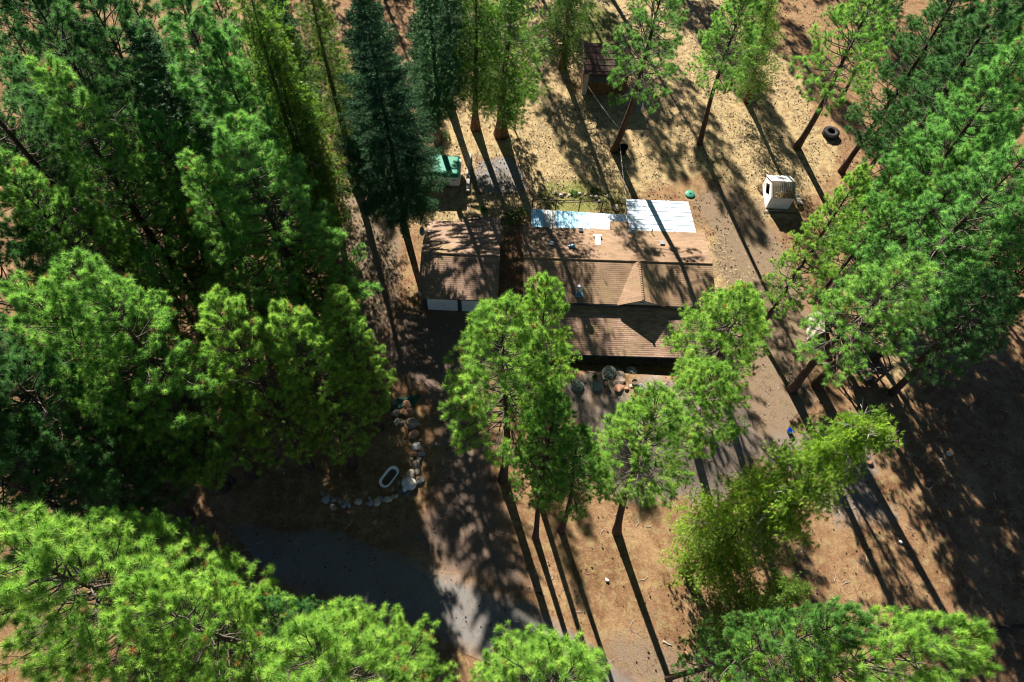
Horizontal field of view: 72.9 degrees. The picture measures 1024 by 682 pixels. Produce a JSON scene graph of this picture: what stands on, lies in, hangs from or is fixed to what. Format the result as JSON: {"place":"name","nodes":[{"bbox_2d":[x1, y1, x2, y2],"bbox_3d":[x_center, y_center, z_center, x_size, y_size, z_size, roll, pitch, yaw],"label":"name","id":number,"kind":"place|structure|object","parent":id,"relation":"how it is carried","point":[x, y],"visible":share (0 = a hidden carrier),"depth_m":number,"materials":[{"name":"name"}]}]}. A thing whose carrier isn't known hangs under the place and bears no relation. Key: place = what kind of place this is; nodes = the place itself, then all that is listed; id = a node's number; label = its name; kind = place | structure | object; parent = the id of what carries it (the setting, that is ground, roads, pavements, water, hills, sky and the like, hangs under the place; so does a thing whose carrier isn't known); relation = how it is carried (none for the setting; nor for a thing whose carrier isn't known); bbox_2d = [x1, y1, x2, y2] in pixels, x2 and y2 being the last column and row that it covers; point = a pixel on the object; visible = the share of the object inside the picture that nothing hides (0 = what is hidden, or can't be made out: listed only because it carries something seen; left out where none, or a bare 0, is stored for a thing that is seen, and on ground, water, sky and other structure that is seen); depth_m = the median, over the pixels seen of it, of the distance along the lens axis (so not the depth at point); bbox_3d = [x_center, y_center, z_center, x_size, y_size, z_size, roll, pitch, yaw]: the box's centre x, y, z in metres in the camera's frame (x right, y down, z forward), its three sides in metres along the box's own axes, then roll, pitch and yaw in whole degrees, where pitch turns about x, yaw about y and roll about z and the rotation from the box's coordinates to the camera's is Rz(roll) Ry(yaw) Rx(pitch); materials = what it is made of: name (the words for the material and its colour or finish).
{"place":"outdoors","nodes":[
{"label":"outdoors","id":0,"kind":"place"},
{"bbox_2d":[226,523,643,681],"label":"road","id":1,"kind":"structure","parent":0,"point":[470,640],"depth_m":44.78,"materials":[{"name":"asphalt"}]},
{"bbox_2d":[373,302,543,597],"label":"driveway","id":2,"kind":"structure","parent":0,"point":[482,559],"depth_m":48.30,"materials":[{"name":"asphalt"}]},
{"bbox_2d":[0,0,1023,681],"bbox_3d":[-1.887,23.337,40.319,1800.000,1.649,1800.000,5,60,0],"label":"ground","id":3,"kind":"structure","parent":0,"point":[394,254],"depth_m":51.50,"materials":[{"name":"soil"}]},
{"bbox_2d":[0,5,109,179],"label":"pine tree","id":4,"kind":"object","parent":3,"relation":"on","point":[17,40],"visible":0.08,"depth_m":47.37,"materials":[{"name":"green plant"}]},
{"bbox_2d":[0,108,140,314],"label":"pine tree","id":5,"kind":"object","parent":3,"relation":"on","point":[32,141],"visible":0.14,"depth_m":41.12,"materials":[{"name":"green plant"}]},
{"bbox_2d":[0,69,142,300],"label":"pine tree","id":6,"kind":"object","parent":3,"relation":"on","point":[30,111],"visible":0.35,"depth_m":37.72,"materials":[{"name":"green plant"}]},
{"bbox_2d":[0,53,153,264],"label":"pine tree","id":7,"kind":"object","parent":3,"relation":"on","point":[7,64],"visible":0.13,"depth_m":41.02,"materials":[{"name":"green plant"}]},
{"bbox_2d":[0,207,163,385],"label":"pine tree","id":8,"kind":"object","parent":3,"relation":"on","point":[20,231],"visible":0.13,"depth_m":36.63,"materials":[{"name":"green plant"}]},
{"bbox_2d":[0,406,164,591],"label":"pine tree","id":9,"kind":"object","parent":3,"relation":"on","point":[6,463],"visible":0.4,"depth_m":31.95,"materials":[{"name":"green plant"}]},
{"bbox_2d":[0,223,164,417],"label":"pine tree","id":10,"kind":"object","parent":3,"relation":"on","point":[14,251],"visible":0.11,"depth_m":34.44,"materials":[{"name":"green plant"}]},
{"bbox_2d":[0,312,167,500],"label":"pine tree","id":11,"kind":"object","parent":3,"relation":"on","point":[70,413],"visible":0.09,"depth_m":32.98,"materials":[{"name":"green plant"}]},
{"bbox_2d":[0,394,173,553],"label":"pine tree","id":12,"kind":"object","parent":3,"relation":"on","point":[27,410],"visible":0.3,"depth_m":33.01,"materials":[{"name":"green plant"}]},
{"bbox_2d":[28,0,154,151],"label":"pine tree","id":13,"kind":"object","parent":3,"relation":"on","point":[56,56],"visible":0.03,"depth_m":45.70,"materials":[{"name":"green plant"}]},
{"bbox_2d":[0,146,184,371],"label":"pine tree","id":14,"kind":"object","parent":3,"relation":"on","point":[16,193],"visible":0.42,"depth_m":36.24,"materials":[{"name":"green plant"}]},
{"bbox_2d":[0,320,197,529],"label":"pine tree","id":15,"kind":"object","parent":3,"relation":"on","point":[13,374],"visible":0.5,"depth_m":31.83,"materials":[{"name":"green plant"}]},
{"bbox_2d":[0,0,197,284],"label":"pine tree","id":16,"kind":"object","parent":3,"relation":"on","point":[46,28],"visible":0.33,"depth_m":37.50,"materials":[{"name":"green plant"}]},
{"bbox_2d":[0,267,235,492],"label":"pine tree","id":17,"kind":"object","parent":3,"relation":"on","point":[26,313],"visible":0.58,"depth_m":31.47,"materials":[{"name":"green plant"}]},
{"bbox_2d":[23,47,225,336],"bbox_3d":[-21.799,-6.784,42.395,6.697,25.833,6.982,-14,62,-10],"label":"pine tree","id":18,"kind":"object","parent":3,"relation":"on","point":[64,75],"visible":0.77,"depth_m":37.54,"materials":[{"name":"green plant"}]},
{"bbox_2d":[0,498,279,681],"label":"pine tree","id":19,"kind":"object","parent":3,"relation":"on","point":[51,540],"visible":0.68,"depth_m":22.47,"materials":[{"name":"green plant"}]},
{"bbox_2d":[51,0,247,288],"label":"pine tree","id":20,"kind":"object","parent":3,"relation":"on","point":[119,67],"visible":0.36,"depth_m":37.18,"materials":[{"name":"green plant"}]},
{"bbox_2d":[42,246,266,492],"bbox_3d":[-18.265,3.633,37.083,8.377,24.882,8.159,12,60,4],"label":"pine tree","id":21,"kind":"object","parent":3,"relation":"on","point":[92,272],"visible":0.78,"depth_m":32.65,"materials":[{"name":"green plant"}]},
{"bbox_2d":[82,503,252,615],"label":"pine tree","id":22,"kind":"object","parent":3,"relation":"on","point":[134,514],"visible":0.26,"depth_m":30.92,"materials":[{"name":"green plant"}]},
{"bbox_2d":[117,0,223,146],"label":"pine tree","id":23,"kind":"object","parent":3,"relation":"on","point":[136,5],"visible":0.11,"depth_m":47.30,"materials":[{"name":"green plant"}]},
{"bbox_2d":[135,241,235,383],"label":"pine tree","id":24,"kind":"object","parent":3,"relation":"on","point":[163,268],"visible":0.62,"depth_m":40.70,"materials":[{"name":"green plant"}]},
{"bbox_2d":[121,19,264,282],"bbox_3d":[-20.327,-10.822,46.238,6.707,23.319,6.466,-39,69,-22],"label":"conifer tree","id":25,"kind":"object","parent":3,"relation":"on","point":[162,98],"visible":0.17,"depth_m":39.45,"materials":[{"name":"green plant"}]},
{"bbox_2d":[130,105,264,317],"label":"pine tree","id":26,"kind":"object","parent":3,"relation":"on","point":[143,121],"visible":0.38,"depth_m":39.21,"materials":[{"name":"green plant"}]},
{"bbox_2d":[164,203,233,315],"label":"pine tree","id":27,"kind":"object","parent":3,"relation":"on","point":[175,239],"visible":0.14,"depth_m":46.49,"materials":[{"name":"green plant"}]},
{"bbox_2d":[167,411,235,484],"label":"pine tree","id":28,"kind":"object","parent":3,"relation":"on","point":[231,480],"visible":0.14,"depth_m":42.24,"materials":[{"name":"green plant"}]},
{"bbox_2d":[101,560,328,681],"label":"pine tree","id":29,"kind":"object","parent":3,"relation":"on","point":[169,642],"visible":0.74,"depth_m":23.23,"materials":[{"name":"green plant"}]},
{"bbox_2d":[197,0,270,153],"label":"pine tree","id":30,"kind":"object","parent":3,"relation":"on","point":[223,4],"visible":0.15,"depth_m":47.48,"materials":[{"name":"green plant"}]},
{"bbox_2d":[156,0,320,266],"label":"pine tree","id":31,"kind":"object","parent":3,"relation":"on","point":[193,24],"visible":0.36,"depth_m":37.51,"materials":[{"name":"green plant"}]},
{"bbox_2d":[175,148,318,366],"bbox_3d":[-15.404,-3.266,42.448,6.161,22.733,6.423,39,65,18],"label":"pine tree","id":32,"kind":"object","parent":3,"relation":"on","point":[196,178],"visible":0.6,"depth_m":37.49,"materials":[{"name":"green plant"}]},
{"bbox_2d":[197,30,332,294],"bbox_3d":[-15.535,-9.155,45.104,6.801,24.024,7.192,-21,63,-14],"label":"pine tree","id":33,"kind":"object","parent":3,"relation":"on","point":[223,47],"visible":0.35,"depth_m":38.06,"materials":[{"name":"green plant"}]},
{"bbox_2d":[196,283,335,470],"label":"pine tree","id":34,"kind":"object","parent":3,"relation":"on","point":[233,307],"visible":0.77,"depth_m":35.99,"materials":[{"name":"green plant"}]},
{"bbox_2d":[252,0,323,134],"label":"conifer tree","id":35,"kind":"object","parent":3,"relation":"on","point":[288,17],"visible":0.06,"depth_m":45.46,"materials":[{"name":"green plant"}]},
{"bbox_2d":[207,108,383,353],"bbox_3d":[-12.523,-4.005,42.371,9.053,23.845,9.295,-8,61,-7],"label":"pine tree","id":36,"kind":"object","parent":3,"relation":"on","point":[277,174],"visible":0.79,"depth_m":37.34,"materials":[{"name":"green plant"}]},
{"bbox_2d":[226,0,365,281],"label":"cedar tree","id":37,"kind":"object","parent":3,"relation":"on","point":[256,13],"visible":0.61,"depth_m":40.09,"materials":[{"name":"green plant"}]},
{"bbox_2d":[248,589,358,681],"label":"pine tree","id":38,"kind":"object","parent":3,"relation":"on","point":[273,609],"visible":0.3,"depth_m":28.01,"materials":[{"name":"green plant"}]},
{"bbox_2d":[244,11,363,272],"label":"cedar tree","id":39,"kind":"object","parent":3,"relation":"on","point":[277,25],"visible":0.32,"depth_m":42.78,"materials":[{"name":"green plant"}]},
{"bbox_2d":[275,24,350,210],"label":"cedar tree","id":40,"kind":"object","parent":3,"relation":"on","point":[298,49],"visible":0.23,"depth_m":48.12,"materials":[{"name":"green plant"}]},
{"bbox_2d":[264,297,381,469],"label":"pine tree","id":41,"kind":"object","parent":3,"relation":"on","point":[300,341],"visible":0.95,"depth_m":37.03,"materials":[{"name":"green plant"}]},
{"bbox_2d":[288,231,366,369],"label":"pine tree","id":42,"kind":"object","parent":3,"relation":"on","point":[299,245],"visible":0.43,"depth_m":42.20,"materials":[{"name":"green plant"}]},
{"bbox_2d":[294,0,362,181],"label":"cedar tree","id":43,"kind":"object","parent":3,"relation":"on","point":[322,51],"visible":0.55,"depth_m":50.81,"materials":[{"name":"green plant"}]},
{"bbox_2d":[253,594,461,681],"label":"pine tree","id":44,"kind":"object","parent":3,"relation":"on","point":[337,662],"visible":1,"depth_m":20.32,"materials":[{"name":"green plant"}]},
{"bbox_2d":[318,282,397,431],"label":"pine tree","id":45,"kind":"object","parent":3,"relation":"on","point":[340,297],"visible":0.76,"depth_m":39.44,"materials":[{"name":"green plant"}]},
{"bbox_2d":[332,0,451,237],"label":"fir tree","id":46,"kind":"object","parent":3,"relation":"on","point":[383,118],"visible":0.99,"depth_m":42.93,"materials":[{"name":"green plant"}]},
{"bbox_2d":[402,0,465,146],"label":"fir tree","id":47,"kind":"object","parent":3,"relation":"on","point":[434,65],"visible":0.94,"depth_m":52.11,"materials":[{"name":"green plant"}]},
{"bbox_2d":[407,0,480,98],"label":"fir tree","id":48,"kind":"object","parent":3,"relation":"on","point":[451,8],"visible":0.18,"depth_m":53.44,"materials":[{"name":"green plant"}]},
{"bbox_2d":[427,155,460,187],"bbox_3d":[-7.247,-15.198,61.724,5.335,1.868,2.360,2,60,-2],"label":"shed","id":49,"kind":"object","parent":3,"relation":"on","point":[452,164],"visible":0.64,"depth_m":61.16,"materials":[{"name":"green metal"}]},
{"bbox_2d":[417,216,500,311],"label":"garage","id":50,"kind":"structure","parent":3,"relation":"on","point":[459,265],"depth_m":54.15,"materials":[{"name":"brown"}]},
{"bbox_2d":[427,299,457,310],"bbox_3d":[-5.478,-3.008,54.534,2.365,2.150,0.086,3,60,-1],"label":"garage door","id":51,"kind":"structure","parent":50,"relation":"in","point":[433,304],"depth_m":54.79,"materials":[{"name":"beige paint"}]},
{"bbox_2d":[451,0,510,131],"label":"cedar tree","id":52,"kind":"object","parent":3,"relation":"on","point":[475,126],"visible":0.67,"depth_m":55.57,"materials":[{"name":"green plant"}]},
{"bbox_2d":[471,154,530,195],"bbox_3d":[-1.201,-15.042,62.986,5.012,0.001,4.981,-7,61,-7],"label":"gravel pad","id":53,"kind":"object","parent":3,"relation":"on","point":[510,163],"visible":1,"depth_m":62.93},
{"bbox_2d":[436,288,571,483],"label":"pine tree","id":54,"kind":"object","parent":3,"relation":"on","point":[487,332],"visible":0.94,"depth_m":32.16,"materials":[{"name":"green plant"}]},
{"bbox_2d":[455,0,552,139],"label":"cedar tree","id":55,"kind":"object","parent":3,"relation":"on","point":[505,82],"visible":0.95,"depth_m":55.20,"materials":[{"name":"green plant"}]},
{"bbox_2d":[496,269,581,484],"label":"pine tree","id":56,"kind":"object","parent":3,"relation":"on","point":[549,297],"visible":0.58,"depth_m":32.37,"materials":[{"name":"green plant"}]},
{"bbox_2d":[468,619,612,681],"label":"pine tree","id":57,"kind":"object","parent":3,"relation":"on","point":[578,662],"visible":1,"depth_m":21.54,"materials":[{"name":"green plant"}]},
{"bbox_2d":[506,387,583,540],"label":"pine tree","id":58,"kind":"object","parent":3,"relation":"on","point":[563,413],"visible":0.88,"depth_m":34.50,"materials":[{"name":"green plant"}]},
{"bbox_2d":[87,0,1023,681],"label":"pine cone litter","id":59,"kind":"object","parent":3,"relation":"on","point":[697,220],"visible":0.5,"depth_m":62.56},
{"bbox_2d":[529,0,602,74],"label":"cedar tree","id":60,"kind":"object","parent":3,"relation":"on","point":[569,30],"visible":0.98,"depth_m":62.54,"materials":[{"name":"green plant"}]},
{"bbox_2d":[532,420,608,534],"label":"pine tree","id":61,"kind":"object","parent":3,"relation":"on","point":[589,446],"visible":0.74,"depth_m":35.84,"materials":[{"name":"green plant"}]},
{"bbox_2d":[530,209,626,228],"bbox_3d":[5.529,-9.366,58.499,8.001,2.648,2.056,3,60,-1],"label":"corrugated awning","id":62,"kind":"object","parent":3,"relation":"on","point":[567,219],"visible":0.98,"depth_m":57.53,"materials":[{"name":"white metal"}]},
{"bbox_2d":[581,42,630,95],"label":"brown shed","id":63,"kind":"structure","parent":3,"relation":"on","point":[594,77],"depth_m":66.93,"materials":[{"name":"wood"}]},
{"bbox_2d":[586,379,701,536],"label":"pine tree","id":64,"kind":"object","parent":3,"relation":"on","point":[672,428],"visible":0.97,"depth_m":35.43,"materials":[{"name":"green plant"}]},
{"bbox_2d":[602,0,688,153],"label":"pine tree","id":65,"kind":"object","parent":3,"relation":"on","point":[671,17],"visible":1,"depth_m":49.97,"materials":[{"name":"green plant"}]},
{"bbox_2d":[609,199,695,231],"bbox_3d":[11.657,-9.873,58.985,7.167,2.810,3.942,5,60,0],"label":"patio cover","id":66,"kind":"object","parent":3,"relation":"on","point":[658,215],"visible":0.99,"depth_m":57.86,"materials":[{"name":"white metal"}]},
{"bbox_2d":[407,0,941,405],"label":"dry grass","id":67,"kind":"structure","parent":3,"relation":"on","point":[725,176],"depth_m":65.66,"materials":[{"name":"plant"}]},
{"bbox_2d":[656,356,751,460],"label":"pine tree","id":68,"kind":"object","parent":3,"relation":"on","point":[716,384],"visible":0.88,"depth_m":35.98,"materials":[{"name":"green plant"}]},
{"bbox_2d":[659,278,774,387],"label":"pine tree","id":69,"kind":"object","parent":3,"relation":"on","point":[722,303],"visible":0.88,"depth_m":38.91,"materials":[{"name":"green plant"}]},
{"bbox_2d":[686,0,766,145],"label":"pine tree","id":70,"kind":"object","parent":3,"relation":"on","point":[739,14],"visible":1,"depth_m":53.20,"materials":[{"name":"green plant"}]},
{"bbox_2d":[688,563,816,661],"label":"cedar tree","id":71,"kind":"object","parent":3,"relation":"on","point":[778,592],"visible":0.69,"depth_m":36.57,"materials":[{"name":"green plant"}]},
{"bbox_2d":[723,0,787,106],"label":"cedar tree","id":72,"kind":"object","parent":3,"relation":"on","point":[753,73],"visible":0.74,"depth_m":62.46,"materials":[{"name":"green plant"}]},
{"bbox_2d":[664,593,881,681],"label":"pine tree","id":73,"kind":"object","parent":3,"relation":"on","point":[809,621],"visible":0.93,"depth_m":26.60,"materials":[{"name":"green plant"}]},
{"bbox_2d":[762,175,795,208],"bbox_3d":[23.935,-13.491,61.985,2.218,2.237,2.820,2,60,-1],"label":"animal shelter","id":74,"kind":"object","parent":3,"relation":"on","point":[781,193],"visible":1,"depth_m":61.32,"materials":[{"name":"white paint"}]},
{"bbox_2d":[657,403,904,611],"bbox_3d":[13.197,9.109,37.612,7.007,22.405,7.554,-33,68,-30],"label":"cedar tree","id":75,"kind":"object","parent":3,"relation":"on","point":[716,548],"visible":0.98,"depth_m":35.47,"materials":[{"name":"green plant"}]},
{"bbox_2d":[758,162,873,333],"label":"cedar tree","id":76,"kind":"object","parent":3,"relation":"on","point":[825,226],"visible":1,"depth_m":45.85,"materials":[{"name":"green plant"}]},
{"bbox_2d":[788,0,895,149],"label":"pine tree","id":77,"kind":"object","parent":3,"relation":"on","point":[841,17],"visible":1,"depth_m":51.06,"materials":[{"name":"green plant"}]},
{"bbox_2d":[822,338,892,384],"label":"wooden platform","id":78,"kind":"structure","parent":3,"relation":"on","point":[875,368],"depth_m":52.67,"materials":[{"name":"brown wood"}]},
{"bbox_2d":[714,603,1004,681],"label":"pine tree","id":79,"kind":"object","parent":3,"relation":"on","point":[979,653],"visible":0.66,"depth_m":20.85,"materials":[{"name":"green plant"}]},
{"bbox_2d":[786,250,941,393],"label":"pine tree","id":80,"kind":"object","parent":3,"relation":"on","point":[893,276],"visible":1,"depth_m":39.23,"materials":[{"name":"green plant"}]},
{"bbox_2d":[812,166,920,303],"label":"pine tree","id":81,"kind":"object","parent":3,"relation":"on","point":[893,189],"visible":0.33,"depth_m":49.68,"materials":[{"name":"green plant"}]},
{"bbox_2d":[840,0,908,96],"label":"pine tree","id":82,"kind":"object","parent":3,"relation":"on","point":[897,9],"visible":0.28,"depth_m":63.57,"materials":[{"name":"green plant"}]},
{"bbox_2d":[837,0,977,174],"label":"pine tree","id":83,"kind":"object","parent":3,"relation":"on","point":[888,73],"visible":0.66,"depth_m":54.23,"materials":[{"name":"green plant"}]},
{"bbox_2d":[847,212,969,345],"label":"pine tree","id":84,"kind":"object","parent":3,"relation":"on","point":[950,251],"visible":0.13,"depth_m":44.22,"materials":[{"name":"green plant"}]},
{"bbox_2d":[823,134,1002,336],"bbox_3d":[25.962,-5.693,46.874,6.282,20.854,6.349,22,61,10],"label":"pine tree","id":85,"kind":"object","parent":3,"relation":"on","point":[966,148],"visible":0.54,"depth_m":41.64,"materials":[{"name":"green plant"}]},
{"bbox_2d":[810,136,1023,390],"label":"pine tree","id":86,"kind":"object","parent":3,"relation":"on","point":[944,244],"visible":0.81,"depth_m":37.27,"materials":[{"name":"green plant"}]},
{"bbox_2d":[817,34,1023,306],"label":"pine tree","id":87,"kind":"object","parent":3,"relation":"on","point":[1003,96],"visible":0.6,"depth_m":41.29,"materials":[{"name":"green plant"}]},
{"bbox_2d":[867,0,989,172],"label":"pine tree","id":88,"kind":"object","parent":3,"relation":"on","point":[941,51],"visible":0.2,"depth_m":53.29,"materials":[{"name":"green plant"}]},
{"bbox_2d":[835,0,1023,236],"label":"pine tree","id":89,"kind":"object","parent":3,"relation":"on","point":[978,31],"visible":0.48,"depth_m":46.32,"materials":[{"name":"green plant"}]},
{"bbox_2d":[900,0,969,91],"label":"pine tree","id":90,"kind":"object","parent":3,"relation":"on","point":[921,20],"visible":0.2,"depth_m":64.47,"materials":[{"name":"green plant"}]},
{"bbox_2d":[863,70,1019,238],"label":"pine tree","id":91,"kind":"object","parent":3,"relation":"on","point":[977,130],"visible":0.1,"depth_m":47.02,"materials":[{"name":"green plant"}]},
{"bbox_2d":[876,37,1010,206],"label":"pine tree","id":92,"kind":"object","parent":3,"relation":"on","point":[917,115],"visible":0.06,"depth_m":53.42,"materials":[{"name":"green plant"}]},
{"bbox_2d":[864,178,1023,346],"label":"pine tree","id":93,"kind":"object","parent":3,"relation":"on","point":[982,219],"visible":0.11,"depth_m":42.78,"materials":[{"name":"green plant"}]},
{"bbox_2d":[866,17,1023,243],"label":"pine tree","id":94,"kind":"object","parent":3,"relation":"on","point":[1020,23],"visible":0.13,"depth_m":45.97,"materials":[{"name":"green plant"}]},
{"bbox_2d":[866,101,1023,290],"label":"pine tree","id":95,"kind":"object","parent":3,"relation":"on","point":[1015,128],"visible":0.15,"depth_m":42.91,"materials":[{"name":"green plant"}]},
{"bbox_2d":[872,212,1023,362],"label":"pine tree","id":96,"kind":"object","parent":3,"relation":"on","point":[1018,242],"visible":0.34,"depth_m":40.84,"materials":[{"name":"green plant"}]},
{"bbox_2d":[887,264,1020,396],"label":"pine tree","id":97,"kind":"object","parent":3,"relation":"on","point":[991,308],"visible":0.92,"depth_m":40.16,"materials":[{"name":"green plant"}]},
{"bbox_2d":[892,0,1023,175],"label":"pine tree","id":98,"kind":"object","parent":3,"relation":"on","point":[1014,7],"visible":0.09,"depth_m":51.50,"materials":[{"name":"green plant"}]},
{"bbox_2d":[915,248,1023,363],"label":"pine tree","id":99,"kind":"object","parent":3,"relation":"on","point":[1016,277],"visible":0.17,"depth_m":46.67,"materials":[{"name":"green plant"}]},
{"bbox_2d":[927,272,1023,368],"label":"pine tree","id":100,"kind":"object","parent":3,"relation":"on","point":[1020,307],"visible":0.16,"depth_m":47.99,"materials":[{"name":"green plant"}]},
{"bbox_2d":[0,0,1023,681],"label":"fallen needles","id":101,"kind":"object","parent":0,"point":[618,392],"depth_m":50.64,"materials":[{"name":"plant"}]},
{"bbox_2d":[523,219,714,366],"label":"ranch house","id":102,"kind":"structure","parent":0,"point":[629,292],"depth_m":53.76,"materials":[{"name":"beige"}]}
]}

